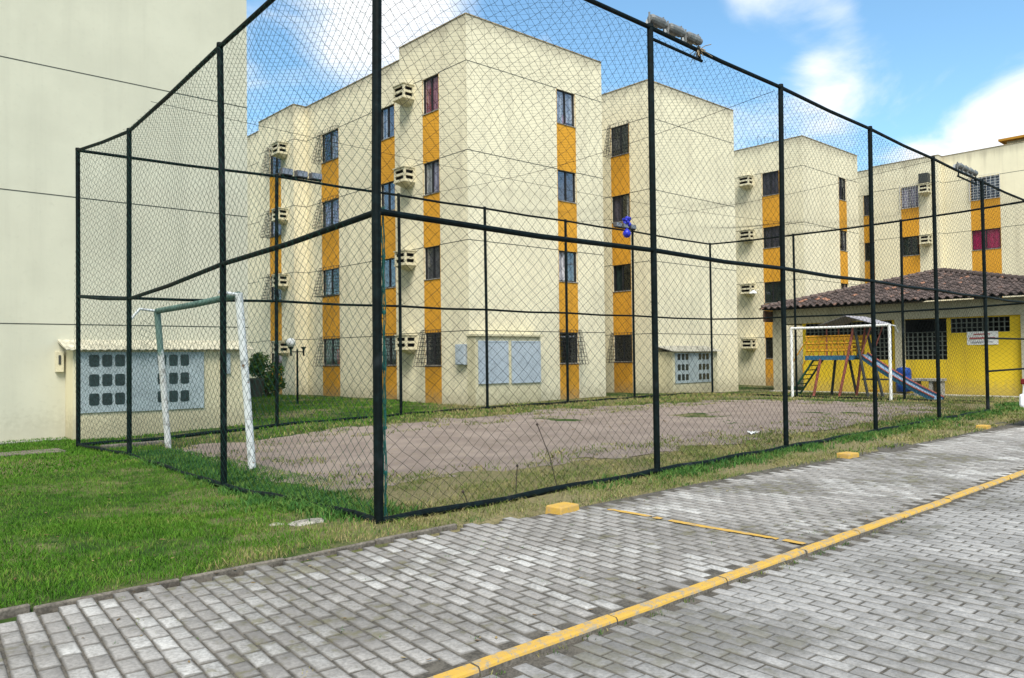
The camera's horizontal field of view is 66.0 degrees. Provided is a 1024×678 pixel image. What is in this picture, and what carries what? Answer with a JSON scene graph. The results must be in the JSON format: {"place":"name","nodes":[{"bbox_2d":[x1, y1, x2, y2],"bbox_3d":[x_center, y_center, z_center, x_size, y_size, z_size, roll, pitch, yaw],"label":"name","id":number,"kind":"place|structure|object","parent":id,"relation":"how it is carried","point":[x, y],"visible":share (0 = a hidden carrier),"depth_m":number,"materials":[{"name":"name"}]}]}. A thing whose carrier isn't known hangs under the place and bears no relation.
{"place":"outdoors","nodes":[
{"label":"outdoors","id":0,"kind":"place"},
{"bbox_2d":[0,436,204,478],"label":"lawn grass","id":1,"kind":"structure","parent":0,"point":[64,461],"depth_m":14.21,"materials":[{"name":"green plant"}]},
{"bbox_2d":[279,167,321,181],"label":"floodlight bank","id":2,"kind":"structure","parent":0,"point":[300,174],"depth_m":19.61,"materials":[{"name":"green paint"}]},
{"bbox_2d":[0,385,1023,623],"bbox_3d":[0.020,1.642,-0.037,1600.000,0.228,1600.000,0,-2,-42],"label":"ground","id":3,"kind":"structure","parent":0,"point":[562,496],"depth_m":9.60,"materials":[{"name":"plant"}]},
{"bbox_2d":[0,448,66,456],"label":"slab","id":4,"kind":"structure","parent":3,"relation":"on","point":[33,452],"depth_m":15.02,"materials":[{"name":"concrete"}]},
{"bbox_2d":[0,0,253,443],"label":"apartment building","id":5,"kind":"structure","parent":3,"relation":"on","point":[74,74],"depth_m":18.48,"materials":[{"name":"paint"}]},
{"bbox_2d":[100,440,171,448],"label":"slab","id":6,"kind":"structure","parent":3,"relation":"on","point":[123,444],"depth_m":16.11,"materials":[{"name":"concrete"}]},
{"bbox_2d":[132,290,255,468],"bbox_3d":[-5.630,0.801,13.736,0.797,3.001,4.089,0,-2,-42],"label":"goal","id":7,"kind":"object","parent":3,"relation":"on","point":[248,395],"visible":0.78,"depth_m":12.42,"materials":[{"name":"white paint"}]},
{"bbox_2d":[0,523,456,619],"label":"lawn edging","id":8,"kind":"object","parent":3,"relation":"on","point":[39,610],"visible":0.51,"depth_m":5.91,"materials":[{"name":"concrete"}]},
{"bbox_2d":[248,352,265,397],"bbox_3d":[-10.458,1.468,32.271,0.837,1.907,0.798,0,-2,-42],"label":"plant pot","id":9,"kind":"object","parent":3,"relation":"on","point":[254,367],"visible":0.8,"depth_m":32.07,"materials":[{"name":"green plant"}]},
{"bbox_2d":[112,447,421,525],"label":"weeds","id":10,"kind":"object","parent":3,"relation":"on","point":[312,507],"visible":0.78,"depth_m":9.63,"materials":[{"name":"green plant"}]},
{"bbox_2d":[249,352,286,396],"bbox_3d":[-10.193,1.515,33.018,1.644,2.020,1.158,0,-2,-42],"label":"bush","id":11,"kind":"object","parent":3,"relation":"on","point":[269,382],"visible":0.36,"depth_m":32.90,"materials":[{"name":"green plant"}]},
{"bbox_2d":[286,338,305,403],"bbox_3d":[-7.493,1.213,27.381,0.689,2.504,0.326,-1,-1,3],"label":"globe lamp","id":12,"kind":"object","parent":3,"relation":"on","point":[290,348],"visible":0.77,"depth_m":27.36,"materials":[{"name":"green metal"}]},
{"bbox_2d":[288,518,325,525],"bbox_3d":[-1.994,1.795,7.716,0.422,0.062,0.255,0,-2,-42],"label":"stone","id":13,"kind":"object","parent":3,"relation":"on","point":[305,522],"visible":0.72,"depth_m":7.65,"materials":[{"name":"white stone"}]},
{"bbox_2d":[247,12,605,405],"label":"apartment building","id":14,"kind":"structure","parent":3,"relation":"on","point":[441,263],"depth_m":27.97,"materials":[{"name":"beige paint"}]},
{"bbox_2d":[270,213,280,237],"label":"window","id":15,"kind":"structure","parent":14,"relation":"in","point":[279,225],"depth_m":35.95,"materials":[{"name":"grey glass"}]},
{"bbox_2d":[271,156,280,173],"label":"window","id":16,"kind":"structure","parent":14,"relation":"in","point":[274,170],"depth_m":35.93,"materials":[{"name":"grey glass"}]},
{"bbox_2d":[271,344,281,365],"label":"window","id":17,"kind":"structure","parent":14,"relation":"in","point":[280,357],"depth_m":35.53,"materials":[{"name":"grey glass"}]},
{"bbox_2d":[322,129,337,160],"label":"window","id":18,"kind":"structure","parent":14,"relation":"in","point":[334,137],"depth_m":33.23,"materials":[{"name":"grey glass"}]},
{"bbox_2d":[322,338,339,365],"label":"window","id":19,"kind":"structure","parent":14,"relation":"in","point":[332,363],"depth_m":33.36,"materials":[{"name":"grey glass"}]},
{"bbox_2d":[323,269,338,294],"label":"window","id":20,"kind":"structure","parent":14,"relation":"in","point":[331,289],"depth_m":33.41,"materials":[{"name":"grey glass"}]},
{"bbox_2d":[323,199,338,227],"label":"window","id":21,"kind":"structure","parent":14,"relation":"in","point":[334,208],"depth_m":33.25,"materials":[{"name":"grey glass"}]},
{"bbox_2d":[381,104,394,140],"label":"window","id":22,"kind":"structure","parent":14,"relation":"in","point":[388,126],"depth_m":30.24,"materials":[{"name":"blue glass"}]},
{"bbox_2d":[382,181,394,209],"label":"window","id":23,"kind":"structure","parent":14,"relation":"in","point":[387,200],"depth_m":30.04,"materials":[{"name":"blue glass"}]},
{"bbox_2d":[382,258,395,288],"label":"window","id":24,"kind":"structure","parent":14,"relation":"in","point":[388,265],"depth_m":29.98,"materials":[{"name":"blue glass"}]},
{"bbox_2d":[384,336,396,365],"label":"window","id":25,"kind":"structure","parent":14,"relation":"in","point":[384,336],"depth_m":29.89,"materials":[{"name":"black glass"}]},
{"bbox_2d":[422,74,438,115],"bbox_3d":[-2.747,-8.341,26.950,0.151,1.250,0.920,0,-2,-42],"label":"window","id":26,"kind":"structure","parent":14,"relation":"in","point":[434,94],"depth_m":26.99,"materials":[{"name":"red glass"}]},
{"bbox_2d":[423,159,438,195],"bbox_3d":[-2.712,-5.492,26.886,0.151,1.130,0.920,0,-2,-42],"label":"window","id":27,"kind":"structure","parent":14,"relation":"in","point":[433,166],"depth_m":26.92,"materials":[{"name":"grey glass"}]},
{"bbox_2d":[424,245,439,280],"bbox_3d":[-2.676,-2.583,26.821,0.151,1.130,0.920,0,-2,-42],"label":"window","id":28,"kind":"structure","parent":14,"relation":"in","point":[428,260],"depth_m":26.90,"materials":[{"name":"grey glass"}]},
{"bbox_2d":[426,332,440,365],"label":"window","id":29,"kind":"structure","parent":14,"relation":"in","point":[435,333],"depth_m":26.78,"materials":[{"name":"black glass"}]},
{"bbox_2d":[557,89,575,127],"bbox_3d":[1.922,-8.361,28.630,0.970,1.250,0.151,0,-2,-42],"label":"window","id":30,"kind":"structure","parent":14,"relation":"in","point":[564,118],"depth_m":28.66,"materials":[{"name":"blue glass"}]},
{"bbox_2d":[558,170,576,203],"bbox_3d":[1.958,-5.512,28.566,0.970,1.130,0.151,0,-2,-42],"label":"window","id":31,"kind":"structure","parent":14,"relation":"in","point":[561,196],"depth_m":28.60,"materials":[{"name":"blue glass"}]},
{"bbox_2d":[559,251,577,282],"bbox_3d":[1.994,-2.603,28.501,0.970,1.130,0.151,0,-2,-42],"label":"window","id":32,"kind":"structure","parent":14,"relation":"in","point":[570,274],"depth_m":28.66,"materials":[{"name":"blue glass"}]},
{"bbox_2d":[560,332,578,363],"bbox_3d":[2.035,0.326,28.430,0.970,1.130,0.135,0,-2,-42],"label":"window","id":33,"kind":"structure","parent":14,"relation":"in","point":[561,332],"depth_m":28.67,"materials":[{"name":"black glass"}]},
{"bbox_2d":[103,391,778,449],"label":"lawn grass","id":34,"kind":"structure","parent":3,"relation":"on","point":[442,407],"depth_m":24.05,"materials":[{"name":"green plant"}]},
{"bbox_2d":[132,397,817,457],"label":"dry grass","id":35,"kind":"structure","parent":3,"relation":"on","point":[448,414],"depth_m":20.62,"materials":[{"name":"green plant"}]},
{"bbox_2d":[11,394,1009,677],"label":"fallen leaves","id":36,"kind":"object","parent":3,"relation":"on","point":[465,536],"visible":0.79,"depth_m":10.18,"materials":[{"name":"brown plant"}]},
{"bbox_2d":[0,421,1023,677],"bbox_3d":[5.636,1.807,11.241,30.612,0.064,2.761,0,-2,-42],"label":"parking bay","id":37,"kind":"object","parent":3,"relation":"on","point":[916,474],"visible":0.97,"depth_m":5.60,"materials":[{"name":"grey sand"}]},
{"bbox_2d":[68,492,826,643],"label":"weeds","id":38,"kind":"object","parent":37,"relation":"on","point":[473,552],"visible":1,"depth_m":6.33,"materials":[{"name":"green plant"}]},
{"bbox_2d":[119,489,892,677],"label":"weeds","id":39,"kind":"object","parent":37,"relation":"on","point":[508,547],"visible":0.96,"depth_m":6.97,"materials":[{"name":"green plant"}]},
{"bbox_2d":[545,502,578,514],"bbox_3d":[0.522,1.762,8.151,0.217,0.109,0.328,-2,-2,41],"label":"wheel stop","id":40,"kind":"object","parent":37,"relation":"on","point":[560,508],"visible":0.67,"depth_m":8.07,"materials":[{"name":"yellow paint"}]},
{"bbox_2d":[607,509,804,543],"bbox_3d":[1.720,1.737,7.382,0.116,0.001,2.150,0,-2,-42],"label":"parking line","id":41,"kind":"object","parent":37,"relation":"on","point":[741,532],"visible":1,"depth_m":7.25,"materials":[{"name":"yellow paint"}]},
{"bbox_2d":[836,451,858,458],"bbox_3d":[5.147,1.792,12.086,0.328,0.109,0.217,0,-2,-39],"label":"wheel stop","id":42,"kind":"object","parent":37,"relation":"on","point":[847,455],"visible":0.66,"depth_m":12.00,"materials":[{"name":"yellow paint"}]},
{"bbox_2d":[1019,379,1023,406],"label":"parked car","id":43,"kind":"object","parent":37,"relation":"on","point":[1021,400],"visible":1,"depth_m":16.61,"materials":[{"name":"white paint"}]},
{"bbox_2d":[536,423,556,484],"bbox_3d":[0.422,1.423,9.369,0.361,0.868,0.032,0,-2,-42],"label":"wire stub","id":44,"kind":"object","parent":3,"relation":"on","point":[548,452],"visible":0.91,"depth_m":9.38,"materials":[{"name":"grey metal"}]},
{"bbox_2d":[74,0,1023,523],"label":"court fence","id":45,"kind":"object","parent":3,"relation":"on","point":[378,240],"visible":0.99,"depth_m":13.11,"materials":[{"name":"black metal"}]},
{"bbox_2d":[613,222,635,230],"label":"floodlight bank","id":46,"kind":"structure","parent":45,"relation":"attached to","point":[627,226],"depth_m":28.04,"materials":[{"name":"green paint"}]},
{"bbox_2d":[622,216,630,226],"bbox_3d":[4.090,-4.207,28.149,0.395,0.381,0.243,0,-2,-42],"label":"plastic bag","id":47,"kind":"object","parent":46,"relation":"attached to","point":[628,219],"visible":0.77,"depth_m":28.07,"materials":[{"name":"blue plastic"}]},
{"bbox_2d":[623,229,630,237],"bbox_3d":[4.093,-3.779,28.083,0.300,0.350,0.300,0,-2,-42],"label":"blue ball","id":48,"kind":"object","parent":45,"relation":"hanging from","point":[628,232],"visible":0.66,"depth_m":27.98,"materials":[{"name":"plastic"}]},
{"bbox_2d":[645,12,702,62],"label":"floodlight bank","id":49,"kind":"structure","parent":45,"relation":"attached to","point":[674,30],"depth_m":11.15,"materials":[{"name":"grey metal"}]},
{"bbox_2d":[690,43,711,62],"bbox_3d":[2.755,-4.205,11.532,0.322,0.251,0.282,-1,-1,21],"label":"bird nest","id":50,"kind":"object","parent":45,"relation":"on","point":[698,51],"visible":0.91,"depth_m":11.52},
{"bbox_2d":[953,162,977,184],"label":"floodlight bank","id":51,"kind":"structure","parent":45,"relation":"attached to","point":[964,168],"depth_m":19.86,"materials":[{"name":"grey metal"}]},
{"bbox_2d":[176,399,944,492],"bbox_3d":[3.445,2.043,19.901,23.900,0.191,10.900,0,-2,-42],"label":"court surface","id":52,"kind":"object","parent":3,"relation":"on","point":[402,442],"visible":0.74,"depth_m":15.72,"materials":[{"name":"grey concrete"}]},
{"bbox_2d":[308,439,839,534],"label":"dry grass","id":53,"kind":"structure","parent":3,"relation":"on","point":[681,449],"depth_m":9.99,"materials":[{"name":"green plant"}]},
{"bbox_2d":[373,431,966,536],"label":"weeds","id":54,"kind":"object","parent":3,"relation":"on","point":[471,520],"visible":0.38,"depth_m":8.92,"materials":[{"name":"green plant"}]},
{"bbox_2d":[602,79,738,393],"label":"apartment building","id":55,"kind":"structure","parent":3,"relation":"on","point":[713,128],"depth_m":33.13,"materials":[{"name":"beige paint"}]},
{"bbox_2d":[611,124,628,157],"bbox_3d":[4.541,-8.296,32.997,0.151,1.250,0.980,0,-2,-42],"label":"window","id":56,"kind":"structure","parent":55,"relation":"in","point":[627,129],"depth_m":32.99,"materials":[{"name":"black glass"}]},
{"bbox_2d":[613,193,629,221],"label":"window","id":57,"kind":"structure","parent":55,"relation":"in","point":[615,201],"depth_m":33.10,"materials":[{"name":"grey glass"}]},
{"bbox_2d":[614,264,630,291],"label":"window","id":58,"kind":"structure","parent":55,"relation":"in","point":[619,267],"depth_m":33.04,"materials":[{"name":"black glass"}]},
{"bbox_2d":[614,335,631,361],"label":"window","id":59,"kind":"structure","parent":55,"relation":"in","point":[624,360],"depth_m":32.81,"materials":[{"name":"black glass"}]},
{"bbox_2d":[428,470,1023,677],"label":"kerb","id":60,"kind":"structure","parent":3,"relation":"on","point":[486,665],"depth_m":5.25,"materials":[{"name":"yellow paint"}]},
{"bbox_2d":[479,477,1023,677],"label":"brick road","id":61,"kind":"structure","parent":3,"relation":"on","point":[540,661],"depth_m":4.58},
{"bbox_2d":[479,507,941,677],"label":"weeds","id":62,"kind":"object","parent":61,"relation":"on","point":[686,600],"visible":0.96,"depth_m":5.25,"materials":[{"name":"green plant"}]},
{"bbox_2d":[589,424,931,489],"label":"weeds","id":63,"kind":"object","parent":3,"relation":"on","point":[743,459],"visible":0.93,"depth_m":11.85,"materials":[{"name":"green plant"}]},
{"bbox_2d":[734,129,859,386],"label":"apartment building","id":64,"kind":"structure","parent":3,"relation":"on","point":[849,243],"depth_m":42.03,"materials":[{"name":"beige paint"}]},
{"bbox_2d":[765,337,772,358],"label":"window","id":65,"kind":"structure","parent":64,"relation":"in","point":[766,337],"depth_m":41.84,"materials":[{"name":"black glass"}]},
{"bbox_2d":[762,170,778,196],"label":"window","id":66,"kind":"structure","parent":64,"relation":"in","point":[774,175],"depth_m":41.73,"materials":[{"name":"grey glass"}]},
{"bbox_2d":[763,226,779,248],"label":"window","id":67,"kind":"structure","parent":64,"relation":"in","point":[774,228],"depth_m":41.67,"materials":[{"name":"black glass"}]},
{"bbox_2d":[764,281,780,303],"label":"window","id":68,"kind":"structure","parent":64,"relation":"in","point":[768,287],"depth_m":41.66,"materials":[{"name":"black glass"}]},
{"bbox_2d":[839,177,844,200],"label":"window","id":69,"kind":"structure","parent":64,"relation":"in","point":[840,188],"depth_m":43.38,"materials":[{"name":"black glass"}]},
{"bbox_2d":[840,230,846,251],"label":"window","id":70,"kind":"structure","parent":64,"relation":"in","point":[844,237],"depth_m":43.53,"materials":[{"name":"grey glass"}]},
{"bbox_2d":[790,324,897,399],"bbox_3d":[11.625,0.913,27.684,0.762,2.764,3.589,0,-2,-42],"label":"goal","id":71,"kind":"object","parent":3,"relation":"on","point":[847,326],"visible":0.73,"depth_m":27.17,"materials":[{"name":"white paint"}]},
{"bbox_2d":[694,400,1023,454],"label":"dry grass","id":72,"kind":"structure","parent":3,"relation":"on","point":[1004,418],"depth_m":15.86,"materials":[{"name":"green plant"}]},
{"bbox_2d":[789,316,944,399],"bbox_3d":[13.418,0.715,29.706,2.005,3.230,6.213,0,-2,-33],"label":"play frame","id":73,"kind":"object","parent":3,"relation":"on","point":[862,349],"visible":0.73,"depth_m":30.15,"materials":[{"name":"blue paint"}]},
{"bbox_2d":[861,378,888,395],"bbox_3d":[14.058,1.917,30.453,0.300,0.780,0.980,0,-2,-42],"label":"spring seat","id":74,"kind":"object","parent":3,"relation":"on","point":[877,385],"visible":0.4,"depth_m":30.41,"materials":[{"name":"yellow paint"}]},
{"bbox_2d":[759,268,1023,397],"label":"pavilion","id":75,"kind":"structure","parent":3,"relation":"on","point":[1009,353],"depth_m":31.56,"materials":[{"name":"yellow paint"}]},
{"bbox_2d":[967,331,997,344],"bbox_3d":[17.655,-0.037,29.598,0.031,0.500,1.060,0,-2,-42],"label":"wall banner","id":76,"kind":"object","parent":75,"relation":"attached to","point":[990,341],"depth_m":29.64,"materials":[{"name":"white paint"}]},
{"bbox_2d":[896,366,911,391],"bbox_3d":[15.569,1.589,31.351,0.580,1.000,0.580,0,-2,-42],"label":"barrel","id":77,"kind":"object","parent":3,"relation":"on","point":[901,372],"visible":0.31,"depth_m":31.14,"materials":[{"name":"blue plastic"}]},
{"bbox_2d":[911,378,946,395],"bbox_3d":[16.061,1.911,30.368,0.550,0.780,1.100,0,-2,-42],"label":"concrete bench","id":78,"kind":"object","parent":3,"relation":"on","point":[929,379],"visible":0.26,"depth_m":30.15,"materials":[{"name":"grey concrete"}]},
{"bbox_2d":[857,135,1023,301],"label":"apartment building","id":79,"kind":"structure","parent":3,"relation":"on","point":[1001,167],"depth_m":44.66,"materials":[{"name":"beige paint"}]},
{"bbox_2d":[864,195,868,215],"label":"window","id":80,"kind":"structure","parent":79,"relation":"in","point":[866,210],"depth_m":48.36,"materials":[{"name":"black glass"}]},
{"bbox_2d":[901,186,918,208],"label":"window","id":81,"kind":"structure","parent":79,"relation":"in","point":[903,200],"depth_m":45.85,"materials":[{"name":"grey glass"}]},
{"bbox_2d":[903,236,919,256],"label":"window","id":82,"kind":"structure","parent":79,"relation":"in","point":[905,252],"depth_m":45.77,"materials":[{"name":"black glass"}]},
{"bbox_2d":[971,174,999,200],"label":"window","id":83,"kind":"structure","parent":79,"relation":"in","point":[986,178],"depth_m":43.41,"materials":[{"name":"grey glass"}]},
{"bbox_2d":[972,228,1000,250],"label":"window","id":84,"kind":"structure","parent":79,"relation":"in","point":[998,233],"depth_m":43.40,"materials":[{"name":"red glass"}]},
{"bbox_2d":[881,401,1023,428],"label":"weeds","id":85,"kind":"object","parent":3,"relation":"on","point":[1013,407],"visible":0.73,"depth_m":18.76,"materials":[{"name":"green plant"}]},
{"bbox_2d":[976,424,990,428],"bbox_3d":[9.751,1.830,16.314,0.217,0.109,0.328,-2,-2,45],"label":"wheel stop","id":86,"kind":"object","parent":3,"relation":"on","point":[986,426],"visible":0.51,"depth_m":16.22,"materials":[{"name":"yellow paint"}]},
{"bbox_2d":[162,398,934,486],"bbox_3d":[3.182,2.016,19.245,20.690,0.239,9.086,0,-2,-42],"label":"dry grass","id":87,"kind":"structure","parent":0,"point":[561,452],"depth_m":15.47,"materials":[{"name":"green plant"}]},
{"bbox_2d":[246,0,1023,170],"label":"sky","id":88,"kind":"structure","parent":0,"point":[934,77],"materials":[{"name":"blue"}]},
{"bbox_2d":[699,391,1018,404],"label":"lawn grass","id":89,"kind":"structure","parent":0,"point":[1001,399],"depth_m":28.04,"materials":[{"name":"green plant"}]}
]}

